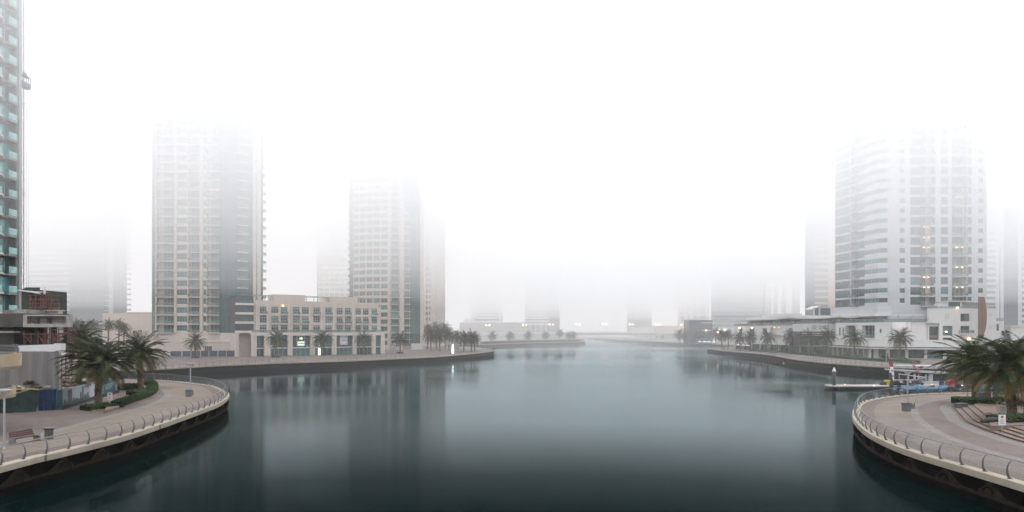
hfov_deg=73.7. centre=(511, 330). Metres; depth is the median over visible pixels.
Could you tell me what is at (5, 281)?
window
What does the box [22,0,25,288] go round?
hoist mast
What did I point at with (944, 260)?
window
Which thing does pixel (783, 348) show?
window
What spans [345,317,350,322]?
window
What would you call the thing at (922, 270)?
window
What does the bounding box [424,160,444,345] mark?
apartment tower
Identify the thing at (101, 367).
palm tree
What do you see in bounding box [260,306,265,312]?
window
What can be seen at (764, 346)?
window
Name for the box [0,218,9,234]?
window
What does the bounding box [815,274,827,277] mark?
window
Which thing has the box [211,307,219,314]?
window
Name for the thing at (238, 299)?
window
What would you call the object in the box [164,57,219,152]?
window
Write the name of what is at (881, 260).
window
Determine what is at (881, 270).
window
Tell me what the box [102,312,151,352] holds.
podium building
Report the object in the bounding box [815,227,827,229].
window
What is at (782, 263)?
apartment tower
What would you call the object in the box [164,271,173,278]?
window
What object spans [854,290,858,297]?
window
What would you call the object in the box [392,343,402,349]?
shop window
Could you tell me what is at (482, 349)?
paving
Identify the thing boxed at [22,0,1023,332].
sky
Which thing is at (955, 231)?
window
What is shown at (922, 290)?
window
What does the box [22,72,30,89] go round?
hoist cage
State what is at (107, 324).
palm tree
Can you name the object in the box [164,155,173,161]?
window
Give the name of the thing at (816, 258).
window
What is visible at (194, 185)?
window
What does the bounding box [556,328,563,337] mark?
palm tree
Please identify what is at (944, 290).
window
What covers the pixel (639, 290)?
office tower
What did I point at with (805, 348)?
window
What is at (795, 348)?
window
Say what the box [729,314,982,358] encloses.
waterfront building
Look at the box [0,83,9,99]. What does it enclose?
window
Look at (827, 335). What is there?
palm tree
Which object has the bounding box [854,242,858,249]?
window
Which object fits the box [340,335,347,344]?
window poster
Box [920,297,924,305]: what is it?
window
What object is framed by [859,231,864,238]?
window
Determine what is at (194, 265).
window
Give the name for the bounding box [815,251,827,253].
window
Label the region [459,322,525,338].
building
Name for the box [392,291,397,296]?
window
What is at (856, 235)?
window
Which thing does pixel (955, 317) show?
villa block
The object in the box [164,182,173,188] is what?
window
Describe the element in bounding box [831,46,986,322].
apartment tower
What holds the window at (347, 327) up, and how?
in the arcade building at (255, 321)
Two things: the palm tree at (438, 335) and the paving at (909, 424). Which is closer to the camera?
the paving at (909, 424)
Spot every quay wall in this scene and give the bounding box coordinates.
[0,368,228,496]
[154,347,493,376]
[446,338,584,346]
[588,337,733,346]
[707,347,981,376]
[852,392,1023,511]
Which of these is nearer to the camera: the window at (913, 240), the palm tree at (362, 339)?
the window at (913, 240)
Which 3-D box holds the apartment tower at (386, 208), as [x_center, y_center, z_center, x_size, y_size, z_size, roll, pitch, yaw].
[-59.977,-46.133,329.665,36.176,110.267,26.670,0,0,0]
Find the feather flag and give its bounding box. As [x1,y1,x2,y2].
[889,362,894,385]
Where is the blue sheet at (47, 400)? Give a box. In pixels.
[38,389,56,410]
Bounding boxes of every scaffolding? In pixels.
[24,331,72,343]
[28,293,60,310]
[44,326,77,343]
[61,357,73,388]
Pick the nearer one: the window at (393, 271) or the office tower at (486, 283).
the window at (393, 271)
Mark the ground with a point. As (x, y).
(597, 336)
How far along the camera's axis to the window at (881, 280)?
241.60 m
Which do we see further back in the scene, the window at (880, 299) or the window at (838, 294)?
the window at (838, 294)
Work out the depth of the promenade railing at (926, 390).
51.77 m
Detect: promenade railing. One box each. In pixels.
[0,372,227,464]
[157,345,493,367]
[707,345,946,365]
[854,384,1023,480]
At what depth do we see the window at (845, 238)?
261.74 m
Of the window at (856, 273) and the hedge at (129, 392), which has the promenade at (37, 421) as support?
the hedge at (129, 392)
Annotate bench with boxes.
[7,429,39,444]
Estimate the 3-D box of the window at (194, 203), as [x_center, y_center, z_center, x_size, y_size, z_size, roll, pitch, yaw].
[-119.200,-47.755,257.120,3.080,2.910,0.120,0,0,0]
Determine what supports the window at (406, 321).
in the apartment tower at (386, 208)
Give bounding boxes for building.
[48,323,101,344]
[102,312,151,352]
[174,341,229,355]
[230,294,384,356]
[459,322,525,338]
[632,328,650,337]
[651,326,683,338]
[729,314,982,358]
[790,320,834,346]
[1004,325,1023,349]
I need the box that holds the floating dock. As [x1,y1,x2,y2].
[824,384,963,388]
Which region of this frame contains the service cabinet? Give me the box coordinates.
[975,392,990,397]
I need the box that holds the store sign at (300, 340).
[297,336,304,345]
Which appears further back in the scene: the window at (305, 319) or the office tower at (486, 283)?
the office tower at (486, 283)
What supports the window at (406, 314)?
in the apartment tower at (386, 208)
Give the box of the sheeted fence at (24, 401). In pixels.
[0,388,38,412]
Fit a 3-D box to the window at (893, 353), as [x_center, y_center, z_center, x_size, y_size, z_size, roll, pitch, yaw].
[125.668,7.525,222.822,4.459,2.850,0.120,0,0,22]
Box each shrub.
[842,351,850,355]
[879,351,889,358]
[892,357,909,359]
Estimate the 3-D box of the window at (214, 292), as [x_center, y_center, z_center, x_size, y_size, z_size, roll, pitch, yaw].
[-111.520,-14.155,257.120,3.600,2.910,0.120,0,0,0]
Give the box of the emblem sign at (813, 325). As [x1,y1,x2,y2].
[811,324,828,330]
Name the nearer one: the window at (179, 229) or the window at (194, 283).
the window at (179, 229)
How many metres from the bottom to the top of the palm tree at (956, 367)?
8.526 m
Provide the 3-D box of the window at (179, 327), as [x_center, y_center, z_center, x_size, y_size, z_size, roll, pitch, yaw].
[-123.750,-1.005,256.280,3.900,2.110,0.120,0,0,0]
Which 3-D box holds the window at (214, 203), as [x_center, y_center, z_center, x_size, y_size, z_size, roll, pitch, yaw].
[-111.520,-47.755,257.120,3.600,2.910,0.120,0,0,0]
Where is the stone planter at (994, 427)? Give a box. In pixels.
[989,422,1023,432]
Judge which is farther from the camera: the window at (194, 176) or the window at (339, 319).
the window at (194, 176)
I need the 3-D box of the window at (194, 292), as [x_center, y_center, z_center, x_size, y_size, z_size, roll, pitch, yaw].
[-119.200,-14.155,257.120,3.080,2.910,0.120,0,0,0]
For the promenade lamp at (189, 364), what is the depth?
94.36 m
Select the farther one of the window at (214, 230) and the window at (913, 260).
the window at (214, 230)
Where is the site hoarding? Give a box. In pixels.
[56,378,116,408]
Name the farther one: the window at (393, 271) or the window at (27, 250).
the window at (27, 250)
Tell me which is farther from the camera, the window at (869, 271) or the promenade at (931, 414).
the window at (869, 271)
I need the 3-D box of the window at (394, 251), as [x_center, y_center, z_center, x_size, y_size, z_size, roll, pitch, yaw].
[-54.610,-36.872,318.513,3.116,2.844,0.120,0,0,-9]
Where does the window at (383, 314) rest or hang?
in the apartment tower at (386, 208)
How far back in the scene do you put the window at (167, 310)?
257.11 m
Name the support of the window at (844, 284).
in the apartment tower at (910, 179)
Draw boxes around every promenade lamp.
[0,389,12,448]
[186,363,193,388]
[903,370,911,401]
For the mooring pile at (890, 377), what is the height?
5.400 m
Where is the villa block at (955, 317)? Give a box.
[926,300,1003,350]
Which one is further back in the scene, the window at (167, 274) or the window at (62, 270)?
the window at (62, 270)
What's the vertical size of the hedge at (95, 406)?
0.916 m
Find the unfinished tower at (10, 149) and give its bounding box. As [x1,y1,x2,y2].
[0,0,21,313]
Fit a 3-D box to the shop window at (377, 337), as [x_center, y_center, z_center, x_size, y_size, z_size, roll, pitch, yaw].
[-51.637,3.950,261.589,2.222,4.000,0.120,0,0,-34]
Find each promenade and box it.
[0,337,583,441]
[589,337,982,366]
[918,393,1023,457]
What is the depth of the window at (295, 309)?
245.40 m
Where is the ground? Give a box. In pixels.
[452,335,626,336]
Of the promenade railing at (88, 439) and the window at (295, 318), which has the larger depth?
the window at (295, 318)
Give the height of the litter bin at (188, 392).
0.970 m
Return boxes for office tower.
[470,245,502,321]
[525,243,559,337]
[627,253,651,336]
[711,215,763,340]
[987,132,1023,325]
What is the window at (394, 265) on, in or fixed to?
in the apartment tower at (386, 208)
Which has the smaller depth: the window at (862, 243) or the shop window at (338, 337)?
the window at (862, 243)
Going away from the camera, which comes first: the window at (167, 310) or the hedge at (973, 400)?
the hedge at (973, 400)
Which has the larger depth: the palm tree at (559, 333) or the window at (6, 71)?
the palm tree at (559, 333)
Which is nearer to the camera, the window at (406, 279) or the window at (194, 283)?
the window at (194, 283)
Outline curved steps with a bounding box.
[955,404,1023,441]
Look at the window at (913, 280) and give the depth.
240.77 m
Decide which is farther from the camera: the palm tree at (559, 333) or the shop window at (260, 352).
the palm tree at (559, 333)
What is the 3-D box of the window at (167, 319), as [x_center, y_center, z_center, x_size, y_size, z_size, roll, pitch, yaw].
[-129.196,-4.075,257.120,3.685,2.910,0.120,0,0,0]
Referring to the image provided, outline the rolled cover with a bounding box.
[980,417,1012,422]
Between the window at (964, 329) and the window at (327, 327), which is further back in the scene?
the window at (327, 327)
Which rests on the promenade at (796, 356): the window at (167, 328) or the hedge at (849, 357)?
the hedge at (849, 357)
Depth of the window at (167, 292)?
257.11 m
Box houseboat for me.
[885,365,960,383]
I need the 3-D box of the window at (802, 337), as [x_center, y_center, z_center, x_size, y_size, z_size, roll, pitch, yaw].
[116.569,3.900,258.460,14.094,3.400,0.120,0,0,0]
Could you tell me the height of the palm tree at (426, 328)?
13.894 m
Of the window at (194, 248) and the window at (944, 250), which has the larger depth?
the window at (194, 248)
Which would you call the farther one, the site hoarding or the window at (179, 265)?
the window at (179, 265)
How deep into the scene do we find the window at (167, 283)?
257.11 m
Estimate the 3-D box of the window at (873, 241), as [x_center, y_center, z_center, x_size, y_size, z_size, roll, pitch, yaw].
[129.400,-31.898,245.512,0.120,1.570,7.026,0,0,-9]
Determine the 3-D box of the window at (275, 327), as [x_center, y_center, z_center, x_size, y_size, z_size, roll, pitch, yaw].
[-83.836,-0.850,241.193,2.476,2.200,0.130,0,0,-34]
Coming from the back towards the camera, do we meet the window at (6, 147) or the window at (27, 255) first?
the window at (27, 255)
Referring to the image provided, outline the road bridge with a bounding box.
[459,332,683,339]
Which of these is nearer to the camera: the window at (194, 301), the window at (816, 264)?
the window at (194, 301)
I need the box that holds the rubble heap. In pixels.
[16,376,94,392]
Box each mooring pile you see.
[832,368,835,388]
[889,369,892,382]
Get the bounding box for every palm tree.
[47,333,146,402]
[48,320,109,377]
[70,318,83,349]
[86,318,98,343]
[102,317,115,348]
[107,330,174,388]
[110,317,126,351]
[117,322,132,349]
[182,332,206,357]
[263,328,287,357]
[310,327,334,355]
[352,330,373,354]
[391,330,409,353]
[420,327,434,350]
[424,322,434,348]
[427,322,444,348]
[429,328,447,350]
[440,322,452,348]
[442,328,457,350]
[451,329,462,344]
[455,330,473,351]
[466,329,479,351]
[470,330,481,350]
[487,331,497,340]
[506,331,515,339]
[523,331,532,342]
[540,330,550,339]
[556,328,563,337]
[565,331,573,339]
[570,331,576,339]
[673,328,683,341]
[693,327,705,344]
[709,326,721,344]
[714,329,728,348]
[724,328,733,347]
[731,330,746,348]
[744,328,757,347]
[758,330,776,348]
[779,328,794,350]
[796,328,817,352]
[815,325,837,352]
[841,327,867,354]
[883,327,913,357]
[924,332,1019,396]
[951,330,1023,413]
[981,330,1023,390]
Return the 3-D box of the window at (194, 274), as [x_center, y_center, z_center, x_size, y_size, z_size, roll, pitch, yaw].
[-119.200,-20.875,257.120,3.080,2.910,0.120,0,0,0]
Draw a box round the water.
[0,337,1019,511]
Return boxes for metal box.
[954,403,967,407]
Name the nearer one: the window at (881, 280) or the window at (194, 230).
the window at (881, 280)
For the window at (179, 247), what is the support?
in the apartment tower at (208, 134)
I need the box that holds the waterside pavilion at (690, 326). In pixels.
[682,317,714,343]
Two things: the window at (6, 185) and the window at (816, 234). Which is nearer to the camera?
the window at (6, 185)
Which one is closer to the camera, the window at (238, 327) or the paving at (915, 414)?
the paving at (915, 414)
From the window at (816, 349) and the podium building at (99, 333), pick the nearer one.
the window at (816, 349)
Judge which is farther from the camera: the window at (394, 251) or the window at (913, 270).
the window at (394, 251)
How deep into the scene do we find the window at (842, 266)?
261.74 m
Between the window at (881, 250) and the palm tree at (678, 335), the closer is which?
the window at (881, 250)
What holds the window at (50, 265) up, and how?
in the apartment tower at (76, 236)
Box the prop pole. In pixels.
[51,329,79,342]
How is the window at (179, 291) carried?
in the apartment tower at (208, 134)
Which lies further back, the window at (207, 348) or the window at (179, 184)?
the window at (179, 184)
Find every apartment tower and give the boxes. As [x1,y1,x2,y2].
[26,171,130,322]
[151,54,265,354]
[317,184,349,301]
[348,113,423,349]
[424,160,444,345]
[678,236,708,325]
[764,220,799,314]
[805,154,834,314]
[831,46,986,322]
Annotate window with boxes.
[0,6,9,21]
[0,25,9,40]
[0,45,9,60]
[0,64,9,79]
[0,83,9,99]
[0,103,9,118]
[0,122,9,137]
[0,141,9,157]
[0,161,9,176]
[0,180,9,195]
[0,199,9,214]
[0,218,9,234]
[0,238,9,253]
[0,257,9,272]
[0,276,9,292]
[0,296,9,309]
[26,171,108,237]
[26,239,37,241]
[26,244,37,246]
[26,249,37,251]
[26,254,37,256]
[26,259,37,262]
[26,265,37,267]
[26,270,37,272]
[26,275,37,277]
[26,280,37,282]
[38,239,48,241]
[38,244,48,246]
[38,249,48,251]
[38,254,48,256]
[38,259,48,261]
[38,264,48,267]
[38,270,48,272]
[38,275,48,277]
[38,280,48,282]
[49,238,60,241]
[49,244,60,246]
[49,249,60,251]
[49,254,60,256]
[49,259,60,261]
[49,264,60,266]
[49,269,60,272]
[49,275,60,277]
[49,280,60,282]
[49,285,60,287]
[61,269,69,272]
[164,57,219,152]
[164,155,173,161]
[164,164,173,170]
[164,173,173,179]
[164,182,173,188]
[164,191,173,197]
[164,200,173,206]
[164,209,173,215]
[164,218,173,224]
[164,227,173,233]
[164,236,173,242]
[164,245,173,251]
[164,254,173,260]
[164,262,173,269]
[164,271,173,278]
[164,280,173,287]
[164,289,173,296]
[164,298,173,305]
[164,307,173,314]
[164,316,173,323]
[164,325,173,332]
[177,155,186,160]
[177,164,186,169]
[177,173,186,177]
[177,182,186,186]
[177,191,186,195]
[177,200,186,204]
[177,209,186,213]
[177,218,186,222]
[177,227,186,231]
[177,236,186,240]
[177,245,186,249]
[177,254,186,258]
[177,263,186,267]
[177,271,186,276]
[177,280,186,285]
[177,289,186,294]
[177,298,186,303]
[177,307,186,312]
[177,316,186,321]
[177,325,186,330]
[191,155,199,161]
[191,164,199,170]
[191,173,199,179]
[191,182,199,188]
[191,191,199,197]
[191,200,199,206]
[191,209,199,215]
[191,218,199,224]
[191,227,199,233]
[191,236,199,242]
[191,245,199,251]
[191,254,199,260]
[191,262,199,269]
[191,271,199,278]
[191,280,199,287]
[191,289,199,296]
[191,298,199,305]
[191,307,199,314]
[191,316,199,323]
[191,325,199,332]
[205,346,211,350]
[211,155,219,161]
[211,164,219,170]
[211,173,219,179]
[211,182,219,188]
[211,191,219,197]
[211,200,219,206]
[211,209,219,215]
[211,218,219,224]
[211,227,219,233]
[211,236,219,242]
[211,245,219,251]
[211,254,219,260]
[211,262,219,269]
[211,271,219,278]
[211,280,219,287]
[211,289,219,296]
[211,298,219,305]
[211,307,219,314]
[211,316,219,323]
[211,325,219,332]
[235,296,252,302]
[235,305,252,311]
[235,314,252,320]
[235,324,252,330]
[257,336,263,347]
[257,349,263,356]
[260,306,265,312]
[260,316,265,322]
[260,325,265,331]
[270,336,286,347]
[270,348,286,355]
[271,307,277,312]
[271,316,277,321]
[271,325,277,330]
[281,307,286,313]
[281,316,286,322]
[281,325,286,331]
[293,307,298,313]
[293,316,298,322]
[293,325,298,331]
[293,336,309,346]
[293,348,309,355]
[302,307,308,313]
[302,316,308,322]
[302,325,308,331]
[313,307,319,313]
[313,316,319,321]
[313,325,319,330]
[315,336,330,346]
[315,348,330,354]
[319,185,349,261]
[325,308,331,313]
[325,317,331,322]
[325,325,331,331]
[337,308,342,313]
[337,317,342,322]
[337,325,342,331]
[337,336,351,346]
[337,347,351,354]
[345,308,350,314]
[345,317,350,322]
[345,325,350,331]
[354,114,408,246]
[356,308,360,314]
[356,317,360,322]
[357,336,370,345]
[357,347,370,354]
[363,308,367,314]
[363,317,367,322]
[372,317,376,322]
[372,326,376,331]
[376,336,379,345]
[381,312,386,316]
[381,319,386,323]
[392,241,397,246]
[392,249,397,253]
[392,256,397,260]
[392,263,397,267]
[392,270,397,275]
[392,277,397,282]
[392,284,397,289]
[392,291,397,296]
[392,298,397,303]
[392,305,397,310]
[392,312,397,317]
[392,319,397,324]
[392,326,397,331]
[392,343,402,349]
[404,263,408,268]
[404,270,408,275]
[404,277,408,282]
[404,284,408,289]
[404,291,408,296]
[404,298,408,303]
[404,305,408,310]
[404,312,408,317]
[404,319,408,324]
[411,343,421,349]
[426,161,429,180]
[701,324,710,329]
[753,344,758,348]
[762,344,768,349]
[771,345,777,350]
[781,345,788,350]
[791,345,799,351]
[801,336,834,344]
[802,346,810,352]
[814,347,822,353]
[815,215,827,217]
[815,221,827,223]
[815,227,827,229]
[815,233,827,235]
[815,239,827,241]
[815,245,827,247]
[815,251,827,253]
[815,257,827,259]
[815,263,827,265]
[815,269,827,271]
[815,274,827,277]
[815,280,827,283]
[815,286,827,289]
[815,292,827,295]
[815,298,827,301]
[815,304,827,306]
[835,47,982,234]
[835,234,849,243]
[835,243,849,252]
[835,253,849,261]
[835,262,849,270]
[835,271,849,279]
[835,281,849,288]
[835,290,849,297]
[835,299,849,307]
[840,317,884,322]
[854,233,858,239]
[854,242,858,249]
[854,252,858,259]
[854,261,858,268]
[854,271,858,278]
[854,280,858,287]
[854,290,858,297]
[854,299,858,306]
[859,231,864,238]
[859,241,864,248]
[859,250,864,257]
[859,260,864,267]
[859,270,864,276]
[859,279,864,286]
[859,289,864,295]
[859,298,864,305]
[865,238,878,244]
[865,248,878,254]
[865,258,878,264]
[865,268,878,273]
[865,278,878,283]
[865,288,878,293]
[865,298,878,302]
[865,325,874,337]
[871,349,885,357]
[879,238,886,242]
[879,248,886,252]
[879,258,886,262]
[879,268,886,272]
[879,278,886,282]
[879,288,886,292]
[879,298,886,301]
[890,349,904,357]
[908,350,923,357]
[910,227,919,234]
[910,237,919,244]
[910,247,919,254]
[910,257,919,264]
[910,267,919,274]
[910,277,919,284]
[910,287,919,294]
[910,297,919,304]
[920,228,924,235]
[920,238,924,245]
[920,248,924,255]
[920,258,924,265]
[920,268,924,275]
[920,278,924,285]
[920,287,924,295]
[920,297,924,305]
[927,350,942,358]
[929,326,937,334]
[933,375,952,377]
[941,227,947,233]
[941,237,947,243]
[941,247,947,253]
[941,257,947,263]
[941,267,947,273]
[941,277,947,283]
[941,287,947,293]
[943,326,951,334]
[947,350,961,358]
[948,300,959,305]
[952,228,962,235]
[952,238,962,245]
[952,248,962,255]
[952,258,962,265]
[952,268,962,275]
[952,278,962,285]
[952,287,962,295]
[952,297,962,300]
[961,314,968,320]
[961,326,968,332]
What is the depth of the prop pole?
88.98 m
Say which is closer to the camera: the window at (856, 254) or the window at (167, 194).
the window at (856, 254)
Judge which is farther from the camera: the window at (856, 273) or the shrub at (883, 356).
the window at (856, 273)
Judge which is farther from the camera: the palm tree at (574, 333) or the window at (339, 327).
the palm tree at (574, 333)
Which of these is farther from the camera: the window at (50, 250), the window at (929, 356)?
the window at (50, 250)
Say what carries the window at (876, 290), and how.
in the apartment tower at (910, 179)
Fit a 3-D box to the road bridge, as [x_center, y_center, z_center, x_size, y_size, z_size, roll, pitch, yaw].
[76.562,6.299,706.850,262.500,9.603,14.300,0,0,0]
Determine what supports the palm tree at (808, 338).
on the promenade at (796, 356)
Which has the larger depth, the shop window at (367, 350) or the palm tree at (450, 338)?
the palm tree at (450, 338)
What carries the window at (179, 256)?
in the apartment tower at (208, 134)
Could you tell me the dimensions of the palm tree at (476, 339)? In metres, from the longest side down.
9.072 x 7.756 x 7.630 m
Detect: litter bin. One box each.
[43,427,55,439]
[185,389,192,396]
[901,402,911,411]
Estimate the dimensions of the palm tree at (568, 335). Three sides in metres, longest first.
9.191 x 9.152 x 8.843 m
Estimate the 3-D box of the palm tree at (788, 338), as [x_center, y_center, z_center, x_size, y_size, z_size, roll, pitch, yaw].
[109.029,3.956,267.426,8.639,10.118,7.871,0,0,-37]
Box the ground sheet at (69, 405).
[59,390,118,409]
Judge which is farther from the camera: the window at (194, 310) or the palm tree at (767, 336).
the palm tree at (767, 336)
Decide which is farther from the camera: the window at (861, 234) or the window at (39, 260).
the window at (39, 260)
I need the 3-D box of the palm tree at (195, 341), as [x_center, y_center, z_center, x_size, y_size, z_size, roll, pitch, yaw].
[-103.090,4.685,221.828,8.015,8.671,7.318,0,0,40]
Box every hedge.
[79,401,117,410]
[110,379,159,407]
[117,382,137,389]
[126,389,141,394]
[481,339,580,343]
[754,349,920,363]
[951,396,1021,404]
[986,412,1023,422]
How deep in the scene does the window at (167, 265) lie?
257.11 m
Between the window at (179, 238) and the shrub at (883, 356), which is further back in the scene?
the window at (179, 238)
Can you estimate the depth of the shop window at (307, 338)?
246.36 m
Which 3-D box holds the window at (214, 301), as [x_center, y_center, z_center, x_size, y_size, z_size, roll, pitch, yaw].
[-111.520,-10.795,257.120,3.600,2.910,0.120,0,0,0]
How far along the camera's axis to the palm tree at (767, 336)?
285.80 m
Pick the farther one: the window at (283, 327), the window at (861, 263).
the window at (861, 263)
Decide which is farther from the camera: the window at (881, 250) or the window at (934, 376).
the window at (881, 250)
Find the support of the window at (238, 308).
in the arcade building at (255, 321)
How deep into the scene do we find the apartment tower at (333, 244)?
470.93 m
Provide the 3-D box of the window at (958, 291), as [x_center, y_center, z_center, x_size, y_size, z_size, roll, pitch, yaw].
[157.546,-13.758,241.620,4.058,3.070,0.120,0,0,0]
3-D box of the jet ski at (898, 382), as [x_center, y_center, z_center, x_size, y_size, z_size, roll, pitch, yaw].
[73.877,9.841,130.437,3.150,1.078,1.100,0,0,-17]
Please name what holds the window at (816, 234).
in the apartment tower at (820, 230)
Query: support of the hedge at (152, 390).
on the promenade at (37, 421)
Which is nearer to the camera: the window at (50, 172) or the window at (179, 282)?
the window at (179, 282)
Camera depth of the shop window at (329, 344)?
250.67 m
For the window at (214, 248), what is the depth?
257.11 m
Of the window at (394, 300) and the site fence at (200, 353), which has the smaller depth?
the site fence at (200, 353)
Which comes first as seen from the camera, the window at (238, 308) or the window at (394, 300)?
the window at (238, 308)
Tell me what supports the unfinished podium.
on the promenade at (37, 421)
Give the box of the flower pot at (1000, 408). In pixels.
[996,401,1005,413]
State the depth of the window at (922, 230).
241.65 m
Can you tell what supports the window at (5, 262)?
in the unfinished tower at (10, 149)
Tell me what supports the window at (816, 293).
in the apartment tower at (820, 230)
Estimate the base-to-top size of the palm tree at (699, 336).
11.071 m
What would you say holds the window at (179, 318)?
in the apartment tower at (208, 134)
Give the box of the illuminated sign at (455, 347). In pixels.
[453,342,458,351]
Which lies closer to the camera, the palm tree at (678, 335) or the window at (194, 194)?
the window at (194, 194)
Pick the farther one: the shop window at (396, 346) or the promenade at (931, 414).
the shop window at (396, 346)
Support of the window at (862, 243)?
in the apartment tower at (910, 179)
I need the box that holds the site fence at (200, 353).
[170,350,234,356]
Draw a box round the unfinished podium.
[0,287,72,392]
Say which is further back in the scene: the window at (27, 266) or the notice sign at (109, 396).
the window at (27, 266)
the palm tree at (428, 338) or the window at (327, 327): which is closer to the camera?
the window at (327, 327)
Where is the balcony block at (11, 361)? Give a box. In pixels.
[0,343,21,398]
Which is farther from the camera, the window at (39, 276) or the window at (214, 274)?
the window at (39, 276)
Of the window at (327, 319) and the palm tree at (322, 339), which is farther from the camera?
the window at (327, 319)
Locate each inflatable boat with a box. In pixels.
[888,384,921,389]
[895,385,946,391]
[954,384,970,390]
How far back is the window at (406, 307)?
319.98 m
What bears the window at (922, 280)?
in the apartment tower at (910, 179)
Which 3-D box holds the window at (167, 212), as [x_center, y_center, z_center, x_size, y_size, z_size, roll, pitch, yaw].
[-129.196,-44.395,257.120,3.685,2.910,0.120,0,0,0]
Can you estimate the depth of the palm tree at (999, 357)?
78.80 m
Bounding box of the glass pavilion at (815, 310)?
[805,306,831,314]
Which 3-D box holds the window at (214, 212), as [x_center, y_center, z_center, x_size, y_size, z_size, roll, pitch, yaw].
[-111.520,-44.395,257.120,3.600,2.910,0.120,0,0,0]
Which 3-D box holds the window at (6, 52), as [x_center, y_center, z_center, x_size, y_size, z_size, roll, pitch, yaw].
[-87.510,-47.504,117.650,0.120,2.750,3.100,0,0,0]
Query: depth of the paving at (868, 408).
59.15 m
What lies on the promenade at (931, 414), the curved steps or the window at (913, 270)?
the curved steps
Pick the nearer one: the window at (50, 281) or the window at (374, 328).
the window at (374, 328)
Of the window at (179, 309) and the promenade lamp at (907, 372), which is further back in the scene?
the window at (179, 309)
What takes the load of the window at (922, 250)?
in the apartment tower at (910, 179)
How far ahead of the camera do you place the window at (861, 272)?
250.70 m
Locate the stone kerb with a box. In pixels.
[104,405,118,412]
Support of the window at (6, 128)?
in the unfinished tower at (10, 149)
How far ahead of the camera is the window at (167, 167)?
257.11 m
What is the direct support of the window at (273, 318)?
in the arcade building at (255, 321)
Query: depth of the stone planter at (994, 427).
60.45 m
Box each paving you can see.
[0,380,212,458]
[0,383,170,443]
[144,347,491,367]
[860,393,1023,480]
[874,393,1022,414]
[874,413,1023,474]
[910,396,1023,460]
[940,403,1023,446]
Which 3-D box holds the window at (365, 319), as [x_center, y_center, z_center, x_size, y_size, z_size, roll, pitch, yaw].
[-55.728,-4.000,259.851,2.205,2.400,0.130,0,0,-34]
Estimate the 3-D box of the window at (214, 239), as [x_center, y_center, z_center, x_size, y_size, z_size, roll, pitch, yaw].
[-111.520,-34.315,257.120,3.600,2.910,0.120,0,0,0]
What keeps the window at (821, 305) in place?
in the apartment tower at (820, 230)
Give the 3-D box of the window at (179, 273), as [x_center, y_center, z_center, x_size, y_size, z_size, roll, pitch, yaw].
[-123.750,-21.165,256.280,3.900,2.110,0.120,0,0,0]
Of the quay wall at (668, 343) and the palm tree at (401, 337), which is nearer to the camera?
the palm tree at (401, 337)
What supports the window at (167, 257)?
in the apartment tower at (208, 134)
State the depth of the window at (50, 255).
430.85 m
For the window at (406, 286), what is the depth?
319.98 m
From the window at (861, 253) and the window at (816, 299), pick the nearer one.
the window at (861, 253)
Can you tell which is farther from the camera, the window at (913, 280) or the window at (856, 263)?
the window at (856, 263)
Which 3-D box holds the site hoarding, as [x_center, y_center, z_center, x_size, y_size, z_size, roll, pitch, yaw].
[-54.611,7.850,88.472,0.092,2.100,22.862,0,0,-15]
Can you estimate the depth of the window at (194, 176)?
257.11 m
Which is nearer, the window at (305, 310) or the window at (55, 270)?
the window at (305, 310)
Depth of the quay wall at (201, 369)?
199.19 m
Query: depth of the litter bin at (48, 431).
56.36 m
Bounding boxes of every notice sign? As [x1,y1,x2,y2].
[107,393,111,399]
[998,415,1005,435]
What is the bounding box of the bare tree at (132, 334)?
[126,331,160,340]
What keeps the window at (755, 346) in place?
in the waterfront building at (874, 346)
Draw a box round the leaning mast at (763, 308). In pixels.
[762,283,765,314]
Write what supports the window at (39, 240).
in the apartment tower at (76, 236)
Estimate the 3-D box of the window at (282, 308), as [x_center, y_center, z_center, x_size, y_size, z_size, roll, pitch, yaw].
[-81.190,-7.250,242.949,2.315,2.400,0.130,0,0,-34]
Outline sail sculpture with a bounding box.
[978,296,986,342]
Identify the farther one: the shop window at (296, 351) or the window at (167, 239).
the window at (167, 239)

